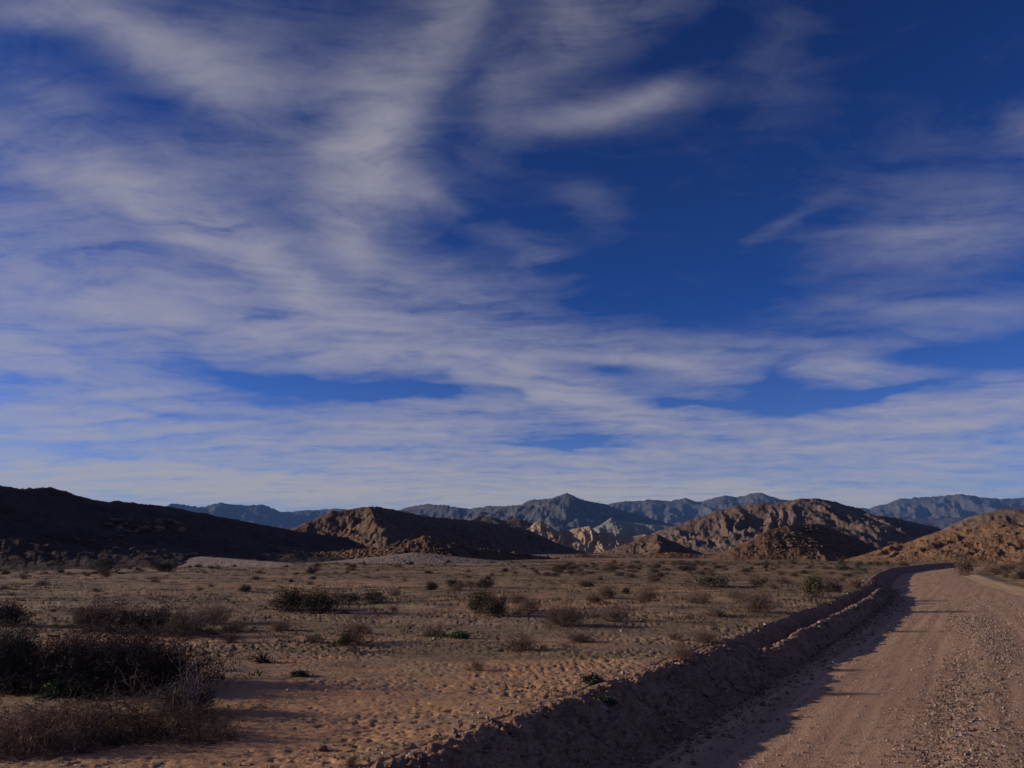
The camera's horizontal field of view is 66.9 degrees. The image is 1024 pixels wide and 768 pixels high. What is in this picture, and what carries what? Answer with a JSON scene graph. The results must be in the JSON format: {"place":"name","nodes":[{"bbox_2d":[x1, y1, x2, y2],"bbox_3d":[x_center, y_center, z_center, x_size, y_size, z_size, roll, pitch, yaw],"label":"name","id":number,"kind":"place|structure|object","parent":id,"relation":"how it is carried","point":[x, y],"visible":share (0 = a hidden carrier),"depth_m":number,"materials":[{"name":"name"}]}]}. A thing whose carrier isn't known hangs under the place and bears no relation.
{"place":"outdoors","nodes":[
{"label":"outdoors","id":0,"kind":"place"},
{"bbox_2d":[0,485,362,570],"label":"dark hill","id":1,"kind":"structure","parent":0,"point":[59,520],"depth_m":111.48,"materials":[{"name":"stone"}]},
{"bbox_2d":[168,502,346,529],"bbox_3d":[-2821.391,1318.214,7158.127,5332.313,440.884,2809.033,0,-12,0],"label":"mountain","id":2,"kind":"structure","parent":0,"point":[260,514],"depth_m":7079.32,"materials":[{"name":"stone"}]},
{"bbox_2d":[290,506,586,553],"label":"ridge hill","id":3,"kind":"structure","parent":0,"point":[377,527],"depth_m":311.82,"materials":[{"name":"stone"}]},
{"bbox_2d":[470,515,532,528],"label":"round hill","id":4,"kind":"structure","parent":0,"point":[520,523],"depth_m":702.58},
{"bbox_2d":[0,552,1023,767],"bbox_3d":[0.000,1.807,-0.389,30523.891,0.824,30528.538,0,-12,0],"label":"ground","id":5,"kind":"structure","parent":0,"point":[276,750],"depth_m":14.18,"materials":[{"name":"sand"}]},
{"bbox_2d":[0,594,43,626],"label":"dark shrub","id":6,"kind":"object","parent":5,"relation":"on","point":[7,609],"visible":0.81,"depth_m":18.29,"materials":[{"name":"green plant"}]},
{"bbox_2d":[0,606,46,695],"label":"olive dark shrub","id":7,"kind":"object","parent":5,"relation":"on","point":[6,642],"visible":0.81,"depth_m":9.79,"materials":[{"name":"green plant"}]},
{"bbox_2d":[34,578,49,585],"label":"dry shrub","id":8,"kind":"object","parent":5,"relation":"on","point":[41,582],"visible":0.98,"depth_m":38.72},
{"bbox_2d":[33,679,80,700],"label":"green weed","id":9,"kind":"object","parent":5,"relation":"on","point":[51,692],"visible":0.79,"depth_m":9.38,"materials":[{"name":"green plant"}]},
{"bbox_2d":[0,693,128,762],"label":"dry shrub","id":10,"kind":"object","parent":5,"relation":"on","point":[40,738],"visible":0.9,"depth_m":6.87,"materials":[{"name":"plant"}]},
{"bbox_2d":[72,679,100,696],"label":"green weed","id":11,"kind":"object","parent":5,"relation":"on","point":[82,688],"visible":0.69,"depth_m":9.46,"materials":[{"name":"green plant"}]},
{"bbox_2d":[80,556,120,572],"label":"grey green shrub","id":12,"kind":"object","parent":5,"relation":"on","point":[104,564],"visible":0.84,"depth_m":60.07,"materials":[{"name":"green plant"}]},
{"bbox_2d":[100,570,111,577],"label":"brown shrub","id":13,"kind":"object","parent":5,"relation":"on","point":[106,574],"visible":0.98,"depth_m":48.20,"materials":[{"name":"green plant"}]},
{"bbox_2d":[57,595,159,632],"bbox_3d":[-8.993,4.988,17.070,2.120,0.873,1.581,-3,-12,12],"label":"dark shrub","id":14,"kind":"object","parent":5,"relation":"on","point":[90,612],"visible":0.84,"depth_m":16.86,"materials":[{"name":"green plant"}]},
{"bbox_2d":[0,649,280,756],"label":"dry shrub","id":15,"kind":"object","parent":5,"relation":"on","point":[112,717],"visible":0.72,"depth_m":7.41,"materials":[{"name":"plant"}]},
{"bbox_2d":[0,608,286,699],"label":"dark shrub","id":16,"kind":"object","parent":5,"relation":"on","point":[73,663],"visible":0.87,"depth_m":9.88,"materials":[{"name":"green plant"}]},
{"bbox_2d":[115,601,181,634],"bbox_3d":[-8.039,5.141,17.140,1.706,0.670,1.649,-1,-12,5],"label":"dark shrub","id":17,"kind":"object","parent":5,"relation":"on","point":[145,620],"visible":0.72,"depth_m":17.01,"materials":[{"name":"brown plant"}]},
{"bbox_2d":[107,639,214,720],"bbox_3d":[-3.637,3.124,8.152,1.038,0.815,0.623,10,-16,-40],"label":"dry shrub","id":18,"kind":"object","parent":5,"relation":"on","point":[192,691],"visible":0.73,"depth_m":8.25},
{"bbox_2d":[153,560,177,571],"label":"dark shrub","id":19,"kind":"object","parent":5,"relation":"on","point":[164,567],"visible":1,"depth_m":61.35,"materials":[{"name":"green plant"}]},
{"bbox_2d":[134,599,228,637],"bbox_3d":[-6.873,4.871,16.182,1.775,0.748,1.368,-3,-12,13],"label":"dry shrub","id":20,"kind":"object","parent":5,"relation":"on","point":[184,621],"visible":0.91,"depth_m":15.97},
{"bbox_2d":[151,667,227,713],"bbox_3d":[-3.583,3.392,8.585,0.792,0.497,0.795,7,-14,-29],"label":"dark shrub","id":21,"kind":"object","parent":5,"relation":"on","point":[204,701],"visible":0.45,"depth_m":8.52,"materials":[{"name":"brown plant"}]},
{"bbox_2d":[198,626,220,635],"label":"dry shrub","id":22,"kind":"object","parent":5,"relation":"on","point":[208,632],"visible":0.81,"depth_m":16.40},
{"bbox_2d":[181,594,242,625],"bbox_3d":[-7.276,5.459,18.893,1.598,0.774,1.195,-5,-13,24],"label":"dry shrub","id":23,"kind":"object","parent":5,"relation":"on","point":[212,611],"visible":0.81,"depth_m":18.81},
{"bbox_2d":[219,628,243,643],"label":"dry shrub","id":24,"kind":"object","parent":5,"relation":"on","point":[231,638],"visible":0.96,"depth_m":14.78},
{"bbox_2d":[220,619,250,631],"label":"brown shrub","id":25,"kind":"object","parent":5,"relation":"on","point":[233,626],"visible":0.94,"depth_m":17.18,"materials":[{"name":"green plant"}]},
{"bbox_2d":[238,584,252,591],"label":"dark shrub","id":26,"kind":"object","parent":5,"relation":"on","point":[245,588],"visible":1,"depth_m":33.86,"materials":[{"name":"green plant"}]},
{"bbox_2d":[177,557,326,567],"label":"gravel mound","id":27,"kind":"object","parent":5,"relation":"on","point":[211,561],"visible":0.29,"depth_m":83.78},
{"bbox_2d":[249,649,274,663],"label":"succulent","id":28,"kind":"object","parent":5,"relation":"on","point":[261,659],"visible":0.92,"depth_m":12.21,"materials":[{"name":"green plant"}]},
{"bbox_2d":[269,618,295,630],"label":"dry shrub","id":29,"kind":"object","parent":5,"relation":"on","point":[282,626],"visible":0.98,"depth_m":17.31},
{"bbox_2d":[254,583,315,611],"bbox_3d":[-6.500,6.284,23.052,1.522,0.890,2.049,-5,-13,24],"label":"dark shrub","id":30,"kind":"object","parent":5,"relation":"on","point":[288,598],"visible":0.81,"depth_m":22.76,"materials":[{"name":"green plant"}]},
{"bbox_2d":[289,669,310,676],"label":"green weed","id":31,"kind":"object","parent":5,"relation":"on","point":[300,672],"visible":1,"depth_m":10.83,"materials":[{"name":"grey plant"}]},
{"bbox_2d":[303,566,317,573],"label":"dark shrub","id":32,"kind":"object","parent":5,"relation":"on","point":[310,570],"visible":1,"depth_m":57.93,"materials":[{"name":"green plant"}]},
{"bbox_2d":[307,635,319,642],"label":"dry shrub","id":33,"kind":"object","parent":5,"relation":"on","point":[312,639],"visible":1,"depth_m":14.92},
{"bbox_2d":[293,583,350,613],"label":"dark shrub","id":34,"kind":"object","parent":5,"relation":"on","point":[314,600],"visible":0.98,"depth_m":21.76,"materials":[{"name":"green plant"}]},
{"bbox_2d":[317,745,328,751],"bbox_3d":[-1.688,3.268,6.938,0.112,0.059,0.118,15,-31,-7],"label":"stone","id":35,"kind":"object","parent":5,"relation":"on","point":[322,748],"visible":0.95,"depth_m":6.90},
{"bbox_2d":[321,589,364,604],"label":"grey green shrub","id":36,"kind":"object","parent":5,"relation":"on","point":[349,598],"visible":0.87,"depth_m":25.95,"materials":[{"name":"green plant"}]},
{"bbox_2d":[337,631,354,646],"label":"dark shrub","id":37,"kind":"object","parent":5,"relation":"on","point":[345,639],"visible":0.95,"depth_m":14.48,"materials":[{"name":"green plant"}]},
{"bbox_2d":[347,643,358,651],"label":"dry shrub","id":38,"kind":"object","parent":5,"relation":"on","point":[355,648],"visible":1,"depth_m":13.59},
{"bbox_2d":[344,748,363,767],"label":"dry shrub","id":39,"kind":"object","parent":5,"relation":"on","point":[352,759],"visible":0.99,"depth_m":6.30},
{"bbox_2d":[334,615,376,646],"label":"dry shrub","id":40,"kind":"object","parent":5,"relation":"on","point":[357,636],"visible":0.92,"depth_m":14.84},
{"bbox_2d":[360,587,392,603],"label":"grey green shrub","id":41,"kind":"object","parent":5,"relation":"on","point":[377,597],"visible":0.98,"depth_m":26.54,"materials":[{"name":"green plant"}]},
{"bbox_2d":[386,587,402,595],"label":"dry shrub","id":42,"kind":"object","parent":5,"relation":"on","point":[394,593],"visible":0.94,"depth_m":30.02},
{"bbox_2d":[326,553,506,563],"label":"gravel mound","id":43,"kind":"object","parent":5,"relation":"on","point":[415,558],"visible":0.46,"depth_m":109.11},
{"bbox_2d":[1,584,847,767],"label":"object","id":44,"kind":"structure","parent":5,"relation":"on","point":[305,756],"depth_m":10.65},
{"bbox_2d":[424,578,438,590],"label":"dark shrub","id":45,"kind":"object","parent":5,"relation":"on","point":[429,585],"visible":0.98,"depth_m":34.42,"materials":[{"name":"green plant"}]},
{"bbox_2d":[417,622,446,636],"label":"dry shrub","id":46,"kind":"object","parent":5,"relation":"on","point":[438,631],"visible":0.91,"depth_m":15.99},
{"bbox_2d":[313,536,558,559],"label":"rocky outcrop","id":47,"kind":"object","parent":5,"relation":"on","point":[352,553],"visible":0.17,"depth_m":134.03,"materials":[{"name":"stone"}]},
{"bbox_2d":[445,578,458,585],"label":"dark shrub","id":48,"kind":"object","parent":5,"relation":"on","point":[450,581],"visible":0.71,"depth_m":38.96,"materials":[{"name":"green plant"}]},
{"bbox_2d":[448,630,471,638],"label":"green weed","id":49,"kind":"object","parent":5,"relation":"on","point":[462,634],"visible":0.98,"depth_m":15.48,"materials":[{"name":"green plant"}]},
{"bbox_2d":[448,577,474,590],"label":"brown shrub","id":50,"kind":"object","parent":5,"relation":"on","point":[458,585],"visible":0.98,"depth_m":34.30,"materials":[{"name":"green plant"}]},
{"bbox_2d":[462,659,483,670],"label":"dry shrub","id":51,"kind":"object","parent":5,"relation":"on","point":[478,666],"visible":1,"depth_m":11.52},
{"bbox_2d":[462,579,495,613],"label":"olive shrub","id":52,"kind":"object","parent":5,"relation":"on","point":[475,604],"visible":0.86,"depth_m":21.82,"materials":[{"name":"green plant"}]},
{"bbox_2d":[471,576,497,587],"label":"dark shrub","id":53,"kind":"object","parent":5,"relation":"on","point":[487,582],"visible":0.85,"depth_m":36.01,"materials":[{"name":"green plant"}]},
{"bbox_2d":[474,591,511,616],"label":"dark shrub","id":54,"kind":"object","parent":5,"relation":"on","point":[497,609],"visible":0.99,"depth_m":20.94,"materials":[{"name":"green plant"}]},
{"bbox_2d":[0,560,1019,709],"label":"ground cover","id":55,"kind":"object","parent":5,"relation":"on","point":[865,565],"visible":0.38,"depth_m":32.68,"materials":[{"name":"plant"}]},
{"bbox_2d":[507,591,526,603],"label":"brown shrub","id":56,"kind":"object","parent":5,"relation":"on","point":[511,598],"visible":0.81,"depth_m":25.16,"materials":[{"name":"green plant"}]},
{"bbox_2d":[497,632,553,652],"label":"dry shrub","id":57,"kind":"object","parent":5,"relation":"on","point":[523,644],"visible":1,"depth_m":13.82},
{"bbox_2d":[509,593,543,611],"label":"dry shrub","id":58,"kind":"object","parent":5,"relation":"on","point":[526,606],"visible":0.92,"depth_m":22.67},
{"bbox_2d":[548,563,563,571],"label":"olive shrub","id":59,"kind":"object","parent":5,"relation":"on","point":[556,567],"visible":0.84,"depth_m":61.18,"materials":[{"name":"green plant"}]},
{"bbox_2d":[531,595,603,627],"bbox_3d":[1.226,5.274,18.100,1.741,0.751,1.301,-9,-15,35],"label":"dry shrub","id":60,"kind":"object","parent":5,"relation":"on","point":[556,619],"visible":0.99,"depth_m":18.01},
{"bbox_2d":[559,630,600,643],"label":"dry shrub","id":61,"kind":"object","parent":5,"relation":"on","point":[581,639],"visible":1,"depth_m":14.99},
{"bbox_2d":[574,580,594,586],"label":"dark shrub","id":62,"kind":"object","parent":5,"relation":"on","point":[587,584],"visible":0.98,"depth_m":36.85,"materials":[{"name":"green plant"}]},
{"bbox_2d":[579,672,606,685],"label":"green weed","id":63,"kind":"object","parent":5,"relation":"on","point":[591,679],"visible":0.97,"depth_m":10.01,"materials":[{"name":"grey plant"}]},
{"bbox_2d":[584,592,601,603],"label":"brown shrub","id":64,"kind":"object","parent":5,"relation":"on","point":[593,599],"visible":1,"depth_m":25.28,"materials":[{"name":"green plant"}]},
{"bbox_2d":[597,583,618,599],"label":"brown shrub","id":65,"kind":"object","parent":5,"relation":"on","point":[607,593],"visible":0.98,"depth_m":28.48,"materials":[{"name":"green plant"}]},
{"bbox_2d":[600,695,619,705],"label":"green weed","id":66,"kind":"object","parent":5,"relation":"on","point":[605,698],"visible":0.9,"depth_m":9.28,"materials":[{"name":"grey plant"}]},
{"bbox_2d":[600,561,627,570],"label":"brown shrub","id":67,"kind":"object","parent":5,"relation":"on","point":[611,566],"visible":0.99,"depth_m":64.08,"materials":[{"name":"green plant"}]},
{"bbox_2d":[590,600,638,621],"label":"dry shrub","id":68,"kind":"object","parent":5,"relation":"on","point":[612,615],"visible":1,"depth_m":19.23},
{"bbox_2d":[551,552,719,558],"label":"rocky outcrop","id":69,"kind":"object","parent":5,"relation":"on","point":[674,555],"visible":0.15,"depth_m":172.63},
{"bbox_2d":[628,583,663,600],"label":"dry shrub","id":70,"kind":"object","parent":5,"relation":"on","point":[647,595],"visible":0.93,"depth_m":26.85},
{"bbox_2d":[643,572,659,582],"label":"brown shrub","id":71,"kind":"object","parent":5,"relation":"on","point":[652,578],"visible":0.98,"depth_m":40.59,"materials":[{"name":"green plant"}]},
{"bbox_2d":[665,631,689,640],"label":"dry shrub","id":72,"kind":"object","parent":5,"relation":"on","point":[676,636],"visible":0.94,"depth_m":15.20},
{"bbox_2d":[674,562,697,570],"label":"dark shrub","id":73,"kind":"object","parent":5,"relation":"on","point":[684,567],"visible":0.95,"depth_m":67.91,"materials":[{"name":"green plant"}]},
{"bbox_2d":[672,639,701,662],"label":"dry shrub","id":74,"kind":"object","parent":5,"relation":"on","point":[684,653],"visible":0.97,"depth_m":12.25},
{"bbox_2d":[685,587,715,604],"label":"dry shrub","id":75,"kind":"object","parent":5,"relation":"on","point":[699,598],"visible":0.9,"depth_m":25.43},
{"bbox_2d":[686,630,719,643],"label":"dry shrub","id":76,"kind":"object","parent":5,"relation":"on","point":[703,636],"visible":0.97,"depth_m":14.63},
{"bbox_2d":[677,573,734,587],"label":"grey green shrub","id":77,"kind":"object","parent":5,"relation":"on","point":[716,581],"visible":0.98,"depth_m":36.77,"materials":[{"name":"green plant"}]},
{"bbox_2d":[705,567,718,576],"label":"brown shrub","id":78,"kind":"object","parent":5,"relation":"on","point":[712,573],"visible":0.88,"depth_m":51.59,"materials":[{"name":"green plant"}]},
{"bbox_2d":[701,603,728,617],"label":"dry shrub","id":79,"kind":"object","parent":5,"relation":"on","point":[715,612],"visible":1,"depth_m":20.80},
{"bbox_2d":[721,587,745,598],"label":"dry shrub","id":80,"kind":"object","parent":5,"relation":"on","point":[734,596],"visible":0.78,"depth_m":28.13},
{"bbox_2d":[729,581,779,613],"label":"dry shrub","id":81,"kind":"object","parent":5,"relation":"on","point":[757,601],"visible":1,"depth_m":21.56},
{"bbox_2d":[745,573,773,586],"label":"brown shrub","id":82,"kind":"object","parent":5,"relation":"on","point":[758,581],"visible":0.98,"depth_m":36.70,"materials":[{"name":"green plant"}]},
{"bbox_2d":[764,581,780,588],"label":"brown shrub","id":83,"kind":"object","parent":5,"relation":"on","point":[773,586],"visible":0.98,"depth_m":34.91,"materials":[{"name":"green plant"}]},
{"bbox_2d":[769,573,798,583],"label":"dry shrub","id":84,"kind":"object","parent":5,"relation":"on","point":[781,580],"visible":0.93,"depth_m":39.25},
{"bbox_2d":[787,569,827,596],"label":"olive shrub","id":85,"kind":"object","parent":5,"relation":"on","point":[815,586],"visible":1,"depth_m":28.13,"materials":[{"name":"green plant"}]},
{"bbox_2d":[820,578,845,592],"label":"dark shrub","id":86,"kind":"object","parent":5,"relation":"on","point":[835,587],"visible":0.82,"depth_m":32.38,"materials":[{"name":"brown plant"}]},
{"bbox_2d":[835,565,850,570],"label":"grey green shrub","id":87,"kind":"object","parent":5,"relation":"on","point":[843,568],"visible":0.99,"depth_m":65.84,"materials":[{"name":"green plant"}]},
{"bbox_2d":[839,572,854,576],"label":"grey green shrub","id":88,"kind":"object","parent":5,"relation":"on","point":[845,574],"visible":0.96,"depth_m":51.53,"materials":[{"name":"green plant"}]},
{"bbox_2d":[841,570,870,590],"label":"brown shrub","id":89,"kind":"object","parent":5,"relation":"on","point":[855,582],"visible":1,"depth_m":34.00,"materials":[{"name":"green plant"}]},
{"bbox_2d":[951,552,976,575],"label":"brown shrub","id":90,"kind":"object","parent":5,"relation":"on","point":[966,566],"visible":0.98,"depth_m":67.76,"materials":[{"name":"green plant"}]},
{"bbox_2d":[978,561,1012,574],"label":"brown shrub","id":91,"kind":"object","parent":5,"relation":"on","point":[995,570],"visible":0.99,"depth_m":65.17,"materials":[{"name":"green plant"}]},
{"bbox_2d":[999,563,1015,571],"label":"brown shrub","id":92,"kind":"object","parent":5,"relation":"on","point":[1010,567],"visible":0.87,"depth_m":67.16,"materials":[{"name":"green plant"}]},
{"bbox_2d":[1003,571,1017,579],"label":"brown shrub","id":93,"kind":"object","parent":5,"relation":"on","point":[1011,576],"visible":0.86,"depth_m":54.57,"materials":[{"name":"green plant"}]},
{"bbox_2d":[1014,568,1023,578],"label":"dark shrub","id":94,"kind":"object","parent":5,"relation":"on","point":[1019,574],"visible":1,"depth_m":53.51,"materials":[{"name":"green plant"}]},
{"bbox_2d":[0,0,1023,511],"label":"sky","id":95,"kind":"structure","parent":0,"point":[280,255],"materials":[{"name":"blue"}]},
{"bbox_2d":[399,493,672,531],"bbox_3d":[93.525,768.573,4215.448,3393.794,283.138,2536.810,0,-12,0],"label":"mountain","id":96,"kind":"structure","parent":0,"point":[564,512],"depth_m":3774.65,"materials":[{"name":"stone"}]},
{"bbox_2d":[552,539,610,552],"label":"pale hill","id":97,"kind":"structure","parent":0,"point":[599,548],"depth_m":482.25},
{"bbox_2d":[527,520,646,548],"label":"pale hill","id":98,"kind":"structure","parent":0,"point":[589,536],"depth_m":530.71,"materials":[{"name":"stone"}]},
{"bbox_2d":[288,563,955,767],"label":"bank","id":99,"kind":"structure","parent":0,"point":[458,753],"depth_m":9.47,"materials":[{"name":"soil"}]},
{"bbox_2d":[593,518,671,536],"bbox_3d":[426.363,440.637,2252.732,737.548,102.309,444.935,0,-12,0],"label":"grey ridge","id":100,"kind":"structure","parent":0,"point":[617,526],"depth_m":2228.74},
{"bbox_2d":[598,534,703,555],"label":"hill","id":101,"kind":"structure","parent":0,"point":[654,544],"depth_m":225.05,"materials":[{"name":"stone"}]},
{"bbox_2d":[608,493,788,525],"bbox_3d":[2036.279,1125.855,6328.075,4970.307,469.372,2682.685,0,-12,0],"label":"mountain","id":102,"kind":"structure","parent":0,"point":[676,512],"depth_m":6272.91,"materials":[{"name":"stone"}]},
{"bbox_2d":[703,524,881,560],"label":"dark kopje","id":103,"kind":"object","parent":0,"point":[843,546],"visible":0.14,"depth_m":137.46,"materials":[{"name":"stone"}]},
{"bbox_2d":[651,498,941,551],"bbox_3d":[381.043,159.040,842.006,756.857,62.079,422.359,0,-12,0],"label":"brown mountain","id":104,"kind":"structure","parent":0,"point":[722,530],"depth_m":759.70,"materials":[{"name":"stone"}]},
{"bbox_2d":[633,567,1023,767],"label":"road","id":105,"kind":"structure","parent":0,"point":[947,584],"depth_m":11.34,"materials":[{"name":"gravel"}]},
{"bbox_2d":[964,567,1023,596],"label":"road edge","id":106,"kind":"object","parent":105,"relation":"on","point":[1003,586],"visible":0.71,"depth_m":48.36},
{"bbox_2d":[843,520,1023,566],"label":"orange hill","id":107,"kind":"structure","parent":0,"point":[988,541],"depth_m":114.84,"materials":[{"name":"stone"}]},
{"bbox_2d":[903,517,966,528],"bbox_3d":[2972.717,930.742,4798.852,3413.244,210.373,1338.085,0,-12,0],"label":"mountain","id":108,"kind":"structure","parent":0,"point":[940,523],"depth_m":4790.81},
{"bbox_2d":[856,494,1023,519],"bbox_3d":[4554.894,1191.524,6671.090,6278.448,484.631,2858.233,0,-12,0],"label":"mountain","id":109,"kind":"structure","parent":0,"point":[952,506],"depth_m":6574.91,"materials":[{"name":"stone"}]},
{"bbox_2d":[885,615,1023,767],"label":"loose gravel","id":110,"kind":"structure","parent":0,"point":[993,693],"depth_m":11.34,"materials":[{"name":"gravel"}]},
{"bbox_2d":[907,508,1023,542],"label":"slope","id":111,"kind":"structure","parent":0,"point":[1013,515],"depth_m":307.58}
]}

